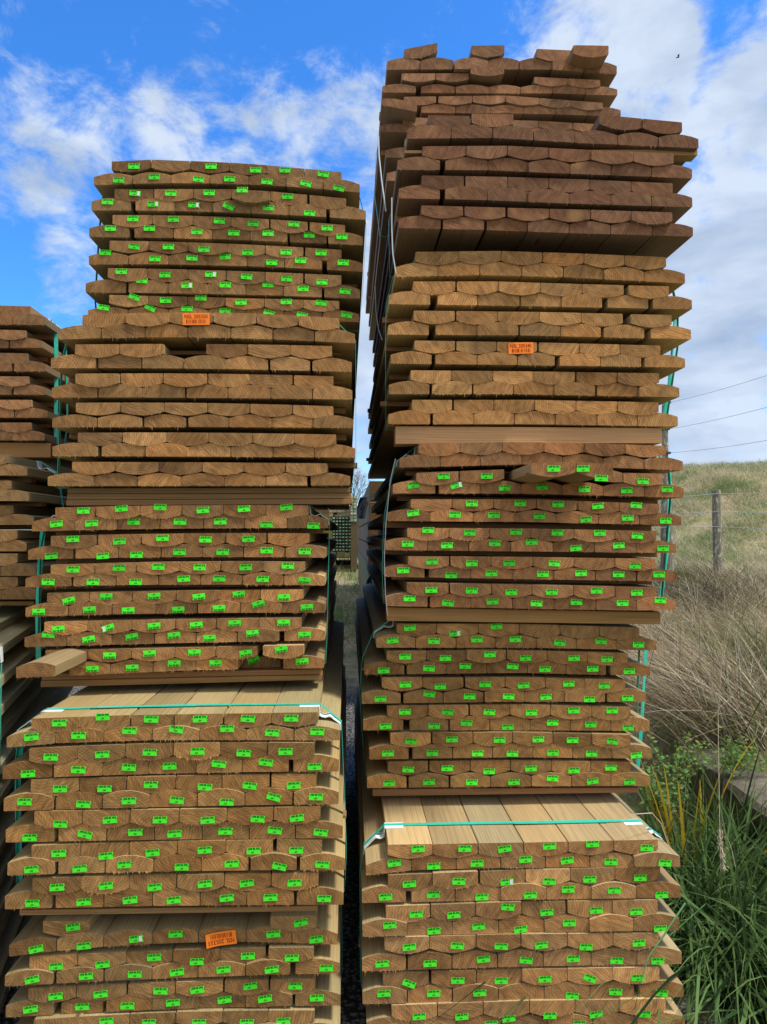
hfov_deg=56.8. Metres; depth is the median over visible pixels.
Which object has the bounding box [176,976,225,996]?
half round board
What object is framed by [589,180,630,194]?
half round board
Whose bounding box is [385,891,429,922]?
half round board
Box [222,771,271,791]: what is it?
half round board
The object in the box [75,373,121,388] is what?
half round board
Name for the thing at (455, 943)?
half round board
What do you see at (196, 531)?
spacer stick
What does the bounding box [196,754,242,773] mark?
half round board
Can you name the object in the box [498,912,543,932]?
half round board
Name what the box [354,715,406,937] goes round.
half round board
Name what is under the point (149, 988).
half round board
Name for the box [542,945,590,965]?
half round board
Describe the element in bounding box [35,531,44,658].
strap
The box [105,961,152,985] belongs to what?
half round board
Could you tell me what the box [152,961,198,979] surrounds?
half round board
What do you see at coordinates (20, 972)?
half round board
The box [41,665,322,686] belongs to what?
timber bearer
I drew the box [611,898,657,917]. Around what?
half round board
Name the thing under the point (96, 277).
strap
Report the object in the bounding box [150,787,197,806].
half round board
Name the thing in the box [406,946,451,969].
half round board
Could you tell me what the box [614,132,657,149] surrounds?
half round board
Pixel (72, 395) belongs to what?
half round board
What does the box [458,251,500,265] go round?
half round board
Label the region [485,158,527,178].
half round board
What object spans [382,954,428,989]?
half round board
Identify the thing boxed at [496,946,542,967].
half round board
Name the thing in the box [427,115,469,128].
half round board
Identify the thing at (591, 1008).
half round board
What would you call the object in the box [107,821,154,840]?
half round board
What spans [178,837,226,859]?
half round board
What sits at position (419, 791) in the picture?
timber bearer
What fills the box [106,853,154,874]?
half round board
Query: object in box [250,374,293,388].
half round board
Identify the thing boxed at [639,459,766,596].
hill grass
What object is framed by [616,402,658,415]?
half round board
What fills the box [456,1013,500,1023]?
half round board
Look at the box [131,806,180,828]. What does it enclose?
half round board
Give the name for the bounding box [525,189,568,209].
half round board
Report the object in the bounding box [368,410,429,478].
half round board
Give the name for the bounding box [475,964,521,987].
half round board
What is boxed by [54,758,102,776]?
half round board
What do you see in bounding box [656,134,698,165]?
half round board
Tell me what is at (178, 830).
half round board
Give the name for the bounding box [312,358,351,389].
half round board
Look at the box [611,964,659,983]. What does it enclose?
half round board
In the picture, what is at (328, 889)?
half round board
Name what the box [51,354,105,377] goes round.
half round board
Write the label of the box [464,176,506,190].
half round board
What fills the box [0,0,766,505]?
sky
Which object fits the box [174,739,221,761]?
half round board
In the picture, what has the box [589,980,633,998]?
half round board
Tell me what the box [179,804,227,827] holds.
half round board
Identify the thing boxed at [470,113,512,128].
half round board
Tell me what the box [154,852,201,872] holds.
half round board
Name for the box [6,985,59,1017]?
half round board
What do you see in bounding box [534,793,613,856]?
half round board
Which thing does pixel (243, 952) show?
half round board
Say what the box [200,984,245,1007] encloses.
half round board
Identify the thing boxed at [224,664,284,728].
half round board
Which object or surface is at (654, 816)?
grass stalk
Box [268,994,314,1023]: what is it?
half round board
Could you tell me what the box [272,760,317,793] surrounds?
half round board
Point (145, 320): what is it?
half round board
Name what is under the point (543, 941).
half round board
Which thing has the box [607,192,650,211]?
half round board
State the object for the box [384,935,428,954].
half round board
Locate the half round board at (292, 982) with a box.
[270,962,315,993]
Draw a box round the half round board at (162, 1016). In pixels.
[130,1009,176,1023]
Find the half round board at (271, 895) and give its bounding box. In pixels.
[247,882,295,907]
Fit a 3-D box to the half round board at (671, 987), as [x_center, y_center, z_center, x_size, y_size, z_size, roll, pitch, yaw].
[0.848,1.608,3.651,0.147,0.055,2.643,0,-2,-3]
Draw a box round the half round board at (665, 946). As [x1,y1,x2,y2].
[635,932,681,966]
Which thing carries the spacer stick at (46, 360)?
on the half round boards at (476, 705)
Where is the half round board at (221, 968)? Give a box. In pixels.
[198,959,246,976]
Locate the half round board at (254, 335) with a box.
[231,325,275,344]
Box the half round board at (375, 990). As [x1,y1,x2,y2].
[354,747,406,1005]
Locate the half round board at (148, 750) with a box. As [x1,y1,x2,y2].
[126,739,175,763]
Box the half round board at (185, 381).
[164,373,208,389]
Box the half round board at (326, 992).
[295,911,341,1007]
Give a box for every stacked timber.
[315,506,349,512]
[320,513,357,520]
[330,551,357,557]
[334,522,357,569]
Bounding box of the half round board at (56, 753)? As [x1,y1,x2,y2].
[29,742,82,763]
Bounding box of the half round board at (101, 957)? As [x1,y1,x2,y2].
[78,945,129,968]
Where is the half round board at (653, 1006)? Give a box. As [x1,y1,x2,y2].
[619,989,665,1017]
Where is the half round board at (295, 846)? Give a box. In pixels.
[277,836,322,856]
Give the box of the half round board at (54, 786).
[31,775,81,800]
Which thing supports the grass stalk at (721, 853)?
on the lush grass at (718, 959)
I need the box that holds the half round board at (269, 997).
[246,978,292,1008]
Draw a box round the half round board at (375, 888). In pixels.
[354,698,405,902]
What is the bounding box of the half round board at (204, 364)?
[184,355,229,374]
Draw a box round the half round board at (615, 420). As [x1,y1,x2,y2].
[593,412,636,427]
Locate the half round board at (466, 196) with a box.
[441,186,486,209]
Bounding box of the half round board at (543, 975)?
[521,965,566,985]
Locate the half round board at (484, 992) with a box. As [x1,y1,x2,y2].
[452,981,497,1001]
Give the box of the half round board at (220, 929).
[199,912,250,948]
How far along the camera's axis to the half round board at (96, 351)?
2.45 m
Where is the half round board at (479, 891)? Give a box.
[455,878,500,901]
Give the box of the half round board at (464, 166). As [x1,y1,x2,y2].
[442,157,487,179]
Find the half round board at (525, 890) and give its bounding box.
[500,880,545,901]
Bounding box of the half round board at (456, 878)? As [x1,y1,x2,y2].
[431,868,477,889]
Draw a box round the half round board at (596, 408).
[575,401,616,415]
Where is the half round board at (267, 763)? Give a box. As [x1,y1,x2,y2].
[243,754,290,771]
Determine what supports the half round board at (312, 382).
on the half round board at (335, 396)
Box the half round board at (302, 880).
[272,856,318,890]
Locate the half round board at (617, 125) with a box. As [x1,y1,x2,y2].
[590,115,641,135]
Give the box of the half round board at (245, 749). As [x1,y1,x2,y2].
[221,740,268,758]
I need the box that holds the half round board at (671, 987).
[633,964,682,996]
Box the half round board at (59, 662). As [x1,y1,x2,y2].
[16,645,88,679]
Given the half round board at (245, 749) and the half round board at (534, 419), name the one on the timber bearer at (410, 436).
the half round board at (534, 419)
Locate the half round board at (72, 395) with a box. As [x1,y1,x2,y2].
[52,384,108,407]
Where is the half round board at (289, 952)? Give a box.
[269,942,314,961]
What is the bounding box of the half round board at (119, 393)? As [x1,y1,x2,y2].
[99,384,150,402]
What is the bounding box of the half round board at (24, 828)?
[6,810,58,841]
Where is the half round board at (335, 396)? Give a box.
[313,386,351,418]
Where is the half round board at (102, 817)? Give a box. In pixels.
[83,807,131,828]
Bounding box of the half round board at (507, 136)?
[490,126,532,146]
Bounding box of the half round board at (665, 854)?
[611,793,679,868]
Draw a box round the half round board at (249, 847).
[226,836,274,857]
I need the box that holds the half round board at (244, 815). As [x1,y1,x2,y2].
[227,805,274,826]
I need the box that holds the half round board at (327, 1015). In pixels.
[306,932,341,1023]
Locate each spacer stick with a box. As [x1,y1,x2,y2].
[0,478,35,482]
[0,503,45,506]
[0,526,31,529]
[32,334,59,341]
[33,423,53,428]
[35,357,50,363]
[35,379,58,384]
[37,402,58,407]
[44,584,316,588]
[56,529,322,535]
[56,557,311,562]
[67,612,282,615]
[69,377,341,385]
[69,434,345,441]
[81,461,356,468]
[171,351,340,357]
[333,407,345,414]
[341,283,357,288]
[358,937,360,946]
[368,527,400,529]
[380,401,410,407]
[381,149,387,159]
[382,317,411,325]
[383,522,650,530]
[383,549,657,556]
[386,347,661,354]
[389,374,408,381]
[391,575,651,584]
[395,216,408,226]
[396,496,657,503]
[405,471,506,475]
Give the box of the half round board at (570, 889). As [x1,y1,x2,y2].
[546,879,590,903]
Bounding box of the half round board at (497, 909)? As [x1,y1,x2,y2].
[475,900,520,918]
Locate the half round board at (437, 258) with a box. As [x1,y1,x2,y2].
[413,251,458,265]
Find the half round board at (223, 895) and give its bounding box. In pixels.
[200,884,247,908]
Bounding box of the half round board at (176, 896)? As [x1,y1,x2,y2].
[153,887,200,905]
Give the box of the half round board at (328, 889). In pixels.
[297,870,343,904]
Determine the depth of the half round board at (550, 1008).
2.31 m
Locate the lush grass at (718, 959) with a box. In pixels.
[345,722,766,1023]
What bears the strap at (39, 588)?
attached to the half round boards at (476, 705)
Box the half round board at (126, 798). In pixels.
[103,789,149,809]
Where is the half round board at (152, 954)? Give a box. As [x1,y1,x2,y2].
[126,943,175,965]
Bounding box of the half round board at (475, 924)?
[452,915,497,934]
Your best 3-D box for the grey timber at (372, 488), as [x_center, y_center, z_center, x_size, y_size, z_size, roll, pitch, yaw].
[0.202,-0.101,9.938,0.995,0.185,6.584,0,-2,-3]
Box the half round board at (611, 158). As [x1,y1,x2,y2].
[590,150,632,165]
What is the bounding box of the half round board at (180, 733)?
[153,724,200,743]
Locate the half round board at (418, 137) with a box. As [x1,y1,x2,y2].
[403,125,450,158]
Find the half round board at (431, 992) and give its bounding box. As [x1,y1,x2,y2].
[407,969,451,1002]
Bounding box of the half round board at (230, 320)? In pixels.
[214,312,257,327]
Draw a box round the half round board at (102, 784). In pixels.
[80,774,128,794]
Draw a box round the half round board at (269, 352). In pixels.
[248,344,290,363]
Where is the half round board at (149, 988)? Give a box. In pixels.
[128,978,176,997]
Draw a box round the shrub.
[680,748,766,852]
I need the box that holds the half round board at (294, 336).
[273,327,315,345]
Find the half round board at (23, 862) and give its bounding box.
[7,842,58,876]
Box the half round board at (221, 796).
[198,787,245,805]
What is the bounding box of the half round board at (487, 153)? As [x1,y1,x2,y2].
[466,146,506,160]
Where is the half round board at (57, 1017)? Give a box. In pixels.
[34,1001,84,1023]
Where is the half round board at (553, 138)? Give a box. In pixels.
[530,128,573,148]
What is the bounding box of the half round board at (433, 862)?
[411,854,455,869]
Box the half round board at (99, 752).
[78,741,128,764]
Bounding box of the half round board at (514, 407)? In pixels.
[494,400,533,414]
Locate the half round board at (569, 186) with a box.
[548,178,589,193]
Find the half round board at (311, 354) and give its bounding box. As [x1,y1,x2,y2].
[290,345,332,375]
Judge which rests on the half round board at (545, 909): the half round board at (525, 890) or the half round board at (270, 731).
the half round board at (525, 890)
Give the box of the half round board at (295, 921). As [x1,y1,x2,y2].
[270,908,317,932]
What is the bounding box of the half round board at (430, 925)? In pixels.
[407,916,452,935]
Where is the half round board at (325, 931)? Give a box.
[292,905,337,944]
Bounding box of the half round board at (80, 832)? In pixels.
[59,822,106,841]
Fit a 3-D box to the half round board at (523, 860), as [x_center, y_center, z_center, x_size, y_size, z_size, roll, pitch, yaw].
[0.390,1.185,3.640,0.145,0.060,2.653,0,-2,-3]
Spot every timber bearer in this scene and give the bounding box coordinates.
[0,442,57,458]
[0,599,42,604]
[20,892,317,914]
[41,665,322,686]
[66,487,351,506]
[372,781,638,795]
[386,606,660,623]
[394,426,661,446]
[404,149,697,161]
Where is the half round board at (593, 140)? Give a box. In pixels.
[571,130,616,149]
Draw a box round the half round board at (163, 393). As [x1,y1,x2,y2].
[142,384,192,403]
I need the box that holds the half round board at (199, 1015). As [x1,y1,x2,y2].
[176,1006,223,1023]
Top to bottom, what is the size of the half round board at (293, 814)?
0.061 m
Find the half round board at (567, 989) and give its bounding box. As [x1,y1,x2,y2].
[544,979,589,999]
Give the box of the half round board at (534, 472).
[500,462,576,483]
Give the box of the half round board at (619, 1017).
[592,1011,636,1023]
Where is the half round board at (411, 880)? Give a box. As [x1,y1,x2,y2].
[387,869,431,891]
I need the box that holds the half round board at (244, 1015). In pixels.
[223,1006,268,1023]
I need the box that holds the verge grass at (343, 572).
[333,556,359,662]
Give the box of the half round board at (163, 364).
[142,355,189,373]
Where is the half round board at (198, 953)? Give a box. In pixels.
[173,940,220,966]
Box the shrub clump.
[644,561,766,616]
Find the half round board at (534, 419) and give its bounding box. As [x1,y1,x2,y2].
[510,411,554,426]
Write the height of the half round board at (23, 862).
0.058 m
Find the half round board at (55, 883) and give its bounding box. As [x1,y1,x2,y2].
[32,870,83,894]
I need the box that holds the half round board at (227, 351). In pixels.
[206,344,248,359]
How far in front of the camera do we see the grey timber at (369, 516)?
6.69 m
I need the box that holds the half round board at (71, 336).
[58,325,108,349]
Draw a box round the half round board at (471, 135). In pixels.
[449,125,492,146]
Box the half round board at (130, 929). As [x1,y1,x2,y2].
[104,913,161,948]
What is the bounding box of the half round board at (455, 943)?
[429,934,475,956]
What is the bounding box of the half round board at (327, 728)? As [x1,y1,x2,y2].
[294,621,343,741]
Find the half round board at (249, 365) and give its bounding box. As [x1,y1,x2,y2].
[227,356,272,374]
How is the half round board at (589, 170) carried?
on the spacer stick
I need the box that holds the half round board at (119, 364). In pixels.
[98,355,147,374]
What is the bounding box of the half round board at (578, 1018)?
[547,1012,591,1023]
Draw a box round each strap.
[0,646,2,758]
[15,703,346,891]
[15,746,23,880]
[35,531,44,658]
[37,461,66,535]
[37,505,329,663]
[48,318,67,443]
[54,333,57,443]
[57,325,355,488]
[94,197,365,331]
[360,621,640,774]
[360,819,663,1005]
[374,147,386,236]
[382,447,670,603]
[385,262,678,431]
[388,213,392,277]
[636,650,646,767]
[659,472,671,596]
[663,320,675,412]
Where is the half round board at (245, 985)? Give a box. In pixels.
[225,974,270,997]
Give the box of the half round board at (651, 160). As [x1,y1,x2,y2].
[632,152,673,167]
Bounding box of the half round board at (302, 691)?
[272,614,333,727]
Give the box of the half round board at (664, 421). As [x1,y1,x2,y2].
[632,413,677,430]
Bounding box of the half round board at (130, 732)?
[104,724,152,743]
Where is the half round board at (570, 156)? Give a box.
[547,148,590,163]
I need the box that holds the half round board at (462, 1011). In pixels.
[437,998,482,1020]
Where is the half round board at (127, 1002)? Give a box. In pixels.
[106,992,151,1011]
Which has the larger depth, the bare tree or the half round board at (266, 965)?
the bare tree
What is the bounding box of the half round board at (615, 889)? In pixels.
[589,879,635,898]
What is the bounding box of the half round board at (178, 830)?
[155,821,202,839]
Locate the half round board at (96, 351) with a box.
[75,344,120,359]
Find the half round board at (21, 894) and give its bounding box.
[5,875,55,910]
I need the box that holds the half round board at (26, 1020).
[17,1016,35,1023]
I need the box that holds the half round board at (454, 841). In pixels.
[419,795,477,857]
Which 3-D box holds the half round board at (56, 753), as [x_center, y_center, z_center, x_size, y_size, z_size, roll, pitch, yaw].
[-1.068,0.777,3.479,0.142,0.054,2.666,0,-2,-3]
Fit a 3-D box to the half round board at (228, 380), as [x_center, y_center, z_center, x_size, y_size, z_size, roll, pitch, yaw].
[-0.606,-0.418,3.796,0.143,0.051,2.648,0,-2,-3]
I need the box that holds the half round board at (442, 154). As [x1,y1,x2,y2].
[421,146,465,175]
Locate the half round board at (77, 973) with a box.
[56,964,105,985]
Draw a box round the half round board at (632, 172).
[607,163,650,181]
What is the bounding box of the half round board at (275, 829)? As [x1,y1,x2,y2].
[250,819,295,840]
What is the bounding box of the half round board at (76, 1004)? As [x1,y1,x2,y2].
[61,996,106,1013]
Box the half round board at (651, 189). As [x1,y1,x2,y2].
[631,182,672,196]
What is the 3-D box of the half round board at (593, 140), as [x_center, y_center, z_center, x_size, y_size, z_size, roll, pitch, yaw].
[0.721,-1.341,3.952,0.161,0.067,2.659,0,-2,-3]
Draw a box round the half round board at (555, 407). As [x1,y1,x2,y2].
[533,400,575,414]
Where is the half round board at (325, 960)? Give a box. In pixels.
[295,905,340,976]
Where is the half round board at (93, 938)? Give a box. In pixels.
[57,914,116,952]
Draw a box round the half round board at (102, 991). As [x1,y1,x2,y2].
[77,978,129,1002]
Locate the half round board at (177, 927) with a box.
[152,913,204,943]
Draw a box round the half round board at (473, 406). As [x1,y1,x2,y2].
[452,400,493,413]
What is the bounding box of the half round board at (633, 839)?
[572,793,657,854]
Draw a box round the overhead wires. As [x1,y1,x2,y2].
[671,375,766,452]
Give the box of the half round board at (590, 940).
[566,930,612,950]
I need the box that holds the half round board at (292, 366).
[270,357,312,378]
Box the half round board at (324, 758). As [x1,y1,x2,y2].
[293,641,343,774]
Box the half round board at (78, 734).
[56,727,104,743]
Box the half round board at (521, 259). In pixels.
[500,251,541,266]
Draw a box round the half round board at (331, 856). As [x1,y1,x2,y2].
[300,679,345,871]
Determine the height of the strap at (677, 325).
0.656 m
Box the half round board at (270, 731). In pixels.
[246,722,294,739]
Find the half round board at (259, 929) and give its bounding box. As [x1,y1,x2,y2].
[246,912,291,944]
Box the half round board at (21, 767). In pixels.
[2,750,54,778]
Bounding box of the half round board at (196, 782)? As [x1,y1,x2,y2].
[176,772,223,792]
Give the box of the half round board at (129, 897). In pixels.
[104,888,152,906]
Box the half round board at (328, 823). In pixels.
[296,665,344,837]
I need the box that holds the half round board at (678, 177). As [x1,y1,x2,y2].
[647,165,691,193]
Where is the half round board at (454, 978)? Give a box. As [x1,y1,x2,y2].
[429,968,475,987]
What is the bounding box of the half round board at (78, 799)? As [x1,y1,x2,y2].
[56,789,103,810]
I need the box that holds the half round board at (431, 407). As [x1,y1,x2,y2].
[408,400,451,417]
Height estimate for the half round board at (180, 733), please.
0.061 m
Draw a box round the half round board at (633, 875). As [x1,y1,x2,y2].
[614,866,659,884]
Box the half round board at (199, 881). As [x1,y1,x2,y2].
[177,869,225,891]
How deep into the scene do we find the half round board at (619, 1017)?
2.32 m
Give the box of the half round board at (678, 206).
[646,193,691,222]
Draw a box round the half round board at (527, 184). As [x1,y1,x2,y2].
[507,177,548,191]
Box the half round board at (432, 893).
[410,883,454,902]
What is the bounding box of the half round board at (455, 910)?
[429,900,475,922]
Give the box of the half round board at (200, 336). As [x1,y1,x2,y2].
[188,324,234,350]
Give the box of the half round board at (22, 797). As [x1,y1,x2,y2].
[4,778,56,810]
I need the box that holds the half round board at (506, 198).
[484,187,527,212]
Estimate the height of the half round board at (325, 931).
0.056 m
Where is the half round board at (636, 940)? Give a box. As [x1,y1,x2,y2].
[612,930,658,950]
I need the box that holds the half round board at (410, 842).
[380,777,432,858]
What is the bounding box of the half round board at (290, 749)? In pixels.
[268,736,315,760]
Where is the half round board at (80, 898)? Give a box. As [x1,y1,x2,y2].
[56,889,104,907]
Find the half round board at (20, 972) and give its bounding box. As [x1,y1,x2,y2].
[5,954,57,990]
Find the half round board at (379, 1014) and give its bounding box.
[366,1004,408,1023]
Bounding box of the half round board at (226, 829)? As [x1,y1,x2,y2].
[202,820,249,838]
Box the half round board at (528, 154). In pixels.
[506,146,548,162]
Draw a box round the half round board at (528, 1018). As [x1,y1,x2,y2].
[500,1012,546,1023]
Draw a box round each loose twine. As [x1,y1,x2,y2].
[375,287,381,339]
[378,135,386,211]
[384,459,395,614]
[391,197,396,273]
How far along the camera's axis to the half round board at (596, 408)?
2.64 m
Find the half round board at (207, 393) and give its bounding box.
[187,384,232,403]
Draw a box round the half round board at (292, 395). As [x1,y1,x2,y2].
[271,385,314,405]
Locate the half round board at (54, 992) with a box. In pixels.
[28,978,78,1004]
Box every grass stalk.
[611,813,668,844]
[634,902,685,1009]
[669,903,755,973]
[717,824,735,870]
[718,624,726,872]
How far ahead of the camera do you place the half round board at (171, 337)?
2.48 m
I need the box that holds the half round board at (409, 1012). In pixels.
[391,1000,436,1023]
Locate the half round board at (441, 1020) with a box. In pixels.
[410,1013,455,1023]
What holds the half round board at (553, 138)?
on the spacer stick
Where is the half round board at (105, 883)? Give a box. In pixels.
[81,871,131,895]
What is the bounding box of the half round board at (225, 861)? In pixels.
[202,852,250,870]
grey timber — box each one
[358,502,380,526]
[358,524,376,541]
[358,539,377,563]
[358,549,369,580]
[358,560,365,584]
[358,571,362,596]
[363,481,383,502]
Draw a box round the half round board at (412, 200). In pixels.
[373,185,439,366]
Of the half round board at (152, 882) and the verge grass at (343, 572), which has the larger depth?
the verge grass at (343, 572)
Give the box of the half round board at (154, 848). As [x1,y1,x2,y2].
[130,838,178,858]
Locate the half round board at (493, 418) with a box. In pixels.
[470,410,513,426]
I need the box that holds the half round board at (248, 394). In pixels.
[228,385,273,403]
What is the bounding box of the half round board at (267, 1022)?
[260,1021,278,1023]
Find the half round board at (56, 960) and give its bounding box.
[29,949,80,970]
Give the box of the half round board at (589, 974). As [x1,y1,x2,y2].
[566,965,612,984]
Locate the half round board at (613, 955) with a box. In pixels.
[589,945,636,966]
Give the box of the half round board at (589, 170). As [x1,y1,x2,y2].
[566,161,610,180]
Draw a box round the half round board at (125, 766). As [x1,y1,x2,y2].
[103,756,148,775]
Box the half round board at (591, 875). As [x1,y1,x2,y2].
[569,865,614,883]
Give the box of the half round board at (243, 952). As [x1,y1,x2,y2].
[220,941,267,962]
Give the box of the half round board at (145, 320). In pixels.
[126,312,170,327]
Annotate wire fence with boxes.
[654,490,766,590]
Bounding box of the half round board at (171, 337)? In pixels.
[145,324,198,358]
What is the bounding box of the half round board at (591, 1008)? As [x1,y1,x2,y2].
[574,998,619,1018]
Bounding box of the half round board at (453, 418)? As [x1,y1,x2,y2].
[405,410,473,456]
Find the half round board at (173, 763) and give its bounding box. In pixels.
[149,754,195,774]
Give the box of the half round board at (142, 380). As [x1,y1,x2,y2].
[121,373,163,388]
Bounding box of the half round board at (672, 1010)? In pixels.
[636,997,684,1023]
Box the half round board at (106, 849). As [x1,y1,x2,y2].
[81,839,130,860]
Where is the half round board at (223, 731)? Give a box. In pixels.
[200,723,246,741]
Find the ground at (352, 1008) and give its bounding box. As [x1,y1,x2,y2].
[0,466,766,1023]
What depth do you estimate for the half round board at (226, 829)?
2.18 m
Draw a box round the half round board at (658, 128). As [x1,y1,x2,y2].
[639,119,681,137]
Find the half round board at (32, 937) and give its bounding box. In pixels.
[9,915,59,955]
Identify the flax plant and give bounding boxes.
[616,732,766,882]
[640,762,766,872]
[705,686,766,754]
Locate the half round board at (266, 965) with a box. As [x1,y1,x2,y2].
[246,942,290,977]
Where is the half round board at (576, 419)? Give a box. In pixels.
[551,411,596,426]
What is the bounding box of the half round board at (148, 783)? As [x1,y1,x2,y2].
[127,773,177,793]
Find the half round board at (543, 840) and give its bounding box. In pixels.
[496,794,567,856]
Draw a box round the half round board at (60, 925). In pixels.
[43,914,100,936]
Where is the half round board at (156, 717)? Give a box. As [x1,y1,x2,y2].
[131,683,203,728]
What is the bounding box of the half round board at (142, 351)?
[120,344,174,358]
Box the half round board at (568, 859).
[544,851,589,867]
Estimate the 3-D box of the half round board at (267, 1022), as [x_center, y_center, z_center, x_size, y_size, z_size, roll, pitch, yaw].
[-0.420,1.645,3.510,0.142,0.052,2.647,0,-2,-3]
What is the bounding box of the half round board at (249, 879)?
[225,862,272,892]
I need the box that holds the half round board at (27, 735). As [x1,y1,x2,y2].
[7,723,56,748]
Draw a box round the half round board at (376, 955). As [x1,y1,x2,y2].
[354,731,405,972]
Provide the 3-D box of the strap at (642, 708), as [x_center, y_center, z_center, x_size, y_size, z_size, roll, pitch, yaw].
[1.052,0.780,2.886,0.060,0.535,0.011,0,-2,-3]
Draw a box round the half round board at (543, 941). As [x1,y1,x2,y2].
[520,931,566,953]
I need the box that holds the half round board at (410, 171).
[372,157,439,352]
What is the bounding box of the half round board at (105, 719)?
[80,684,167,730]
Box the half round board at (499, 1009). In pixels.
[482,999,529,1022]
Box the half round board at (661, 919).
[632,898,678,932]
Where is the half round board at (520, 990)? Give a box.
[497,981,543,999]
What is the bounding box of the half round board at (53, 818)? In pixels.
[34,807,83,828]
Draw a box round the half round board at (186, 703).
[174,683,204,732]
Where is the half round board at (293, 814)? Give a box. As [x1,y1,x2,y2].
[274,797,321,824]
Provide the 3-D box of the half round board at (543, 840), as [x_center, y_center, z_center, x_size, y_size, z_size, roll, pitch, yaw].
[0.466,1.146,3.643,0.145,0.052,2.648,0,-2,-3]
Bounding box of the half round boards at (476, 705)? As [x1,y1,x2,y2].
[0,43,692,1013]
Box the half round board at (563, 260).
[541,252,583,267]
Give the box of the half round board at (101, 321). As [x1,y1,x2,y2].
[82,313,126,328]
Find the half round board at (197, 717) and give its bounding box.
[176,682,245,731]
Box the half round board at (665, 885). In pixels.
[634,867,680,897]
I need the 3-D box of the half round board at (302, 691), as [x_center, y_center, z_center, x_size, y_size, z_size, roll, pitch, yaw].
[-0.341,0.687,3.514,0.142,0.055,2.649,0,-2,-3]
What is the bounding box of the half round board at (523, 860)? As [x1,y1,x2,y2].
[500,851,544,868]
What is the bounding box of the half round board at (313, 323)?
[299,316,339,333]
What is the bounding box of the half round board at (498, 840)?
[458,794,522,856]
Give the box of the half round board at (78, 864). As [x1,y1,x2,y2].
[58,855,105,873]
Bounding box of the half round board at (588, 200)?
[565,191,610,210]
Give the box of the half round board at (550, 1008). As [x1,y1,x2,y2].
[529,998,574,1018]
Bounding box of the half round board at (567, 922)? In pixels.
[543,909,588,932]
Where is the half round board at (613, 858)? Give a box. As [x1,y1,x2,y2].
[588,850,633,866]
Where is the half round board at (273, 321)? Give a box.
[257,314,298,330]
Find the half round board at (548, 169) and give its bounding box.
[525,160,569,178]
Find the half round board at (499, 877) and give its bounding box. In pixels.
[477,865,524,886]
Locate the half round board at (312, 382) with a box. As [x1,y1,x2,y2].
[294,375,333,389]
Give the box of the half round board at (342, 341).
[315,329,354,406]
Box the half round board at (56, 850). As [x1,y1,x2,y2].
[32,837,82,861]
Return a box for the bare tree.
[351,468,371,502]
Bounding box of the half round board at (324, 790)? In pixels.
[294,650,343,808]
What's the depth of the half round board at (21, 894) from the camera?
2.15 m
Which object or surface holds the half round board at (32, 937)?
on the half round board at (20, 972)
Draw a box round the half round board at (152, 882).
[129,870,178,892]
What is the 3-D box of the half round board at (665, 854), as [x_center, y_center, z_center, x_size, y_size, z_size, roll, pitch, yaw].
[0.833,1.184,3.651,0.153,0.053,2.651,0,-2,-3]
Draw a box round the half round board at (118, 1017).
[83,1006,130,1023]
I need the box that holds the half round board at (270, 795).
[245,779,293,804]
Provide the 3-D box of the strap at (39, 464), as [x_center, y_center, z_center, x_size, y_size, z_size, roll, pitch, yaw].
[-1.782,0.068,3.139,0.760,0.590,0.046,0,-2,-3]
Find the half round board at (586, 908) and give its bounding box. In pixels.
[564,898,611,918]
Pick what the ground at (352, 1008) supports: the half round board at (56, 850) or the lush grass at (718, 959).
the lush grass at (718, 959)
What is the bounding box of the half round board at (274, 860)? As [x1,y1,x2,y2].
[251,839,297,870]
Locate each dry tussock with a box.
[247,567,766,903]
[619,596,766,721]
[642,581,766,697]
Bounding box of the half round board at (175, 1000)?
[152,992,199,1010]
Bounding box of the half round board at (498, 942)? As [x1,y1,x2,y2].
[475,931,520,951]
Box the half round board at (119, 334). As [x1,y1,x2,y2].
[102,324,151,344]
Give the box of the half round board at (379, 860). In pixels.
[356,687,410,875]
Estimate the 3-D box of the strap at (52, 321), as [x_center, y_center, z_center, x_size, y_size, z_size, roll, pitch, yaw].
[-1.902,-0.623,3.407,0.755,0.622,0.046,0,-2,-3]
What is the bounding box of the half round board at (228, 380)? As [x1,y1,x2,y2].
[208,374,250,387]
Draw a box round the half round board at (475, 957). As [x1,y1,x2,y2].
[451,947,496,972]
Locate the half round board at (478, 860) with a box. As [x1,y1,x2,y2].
[456,852,499,871]
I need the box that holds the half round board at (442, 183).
[420,175,463,205]
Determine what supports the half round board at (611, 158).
on the half round board at (589, 170)
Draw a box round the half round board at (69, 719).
[31,685,125,733]
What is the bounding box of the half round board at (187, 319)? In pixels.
[169,312,214,327]
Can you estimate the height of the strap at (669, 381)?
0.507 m
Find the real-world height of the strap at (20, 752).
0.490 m
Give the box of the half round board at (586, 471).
[546,462,612,484]
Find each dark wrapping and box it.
[357,497,368,518]
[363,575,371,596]
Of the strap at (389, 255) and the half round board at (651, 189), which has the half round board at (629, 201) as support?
the half round board at (651, 189)
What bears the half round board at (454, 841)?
on the half round board at (433, 862)
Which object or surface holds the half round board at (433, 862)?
on the half round board at (456, 878)
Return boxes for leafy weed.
[640,722,715,785]
[640,767,690,813]
[695,725,766,776]
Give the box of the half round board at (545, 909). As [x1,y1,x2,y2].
[521,898,565,918]
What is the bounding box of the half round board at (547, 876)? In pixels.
[524,866,569,886]
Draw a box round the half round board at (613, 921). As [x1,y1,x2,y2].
[588,912,632,933]

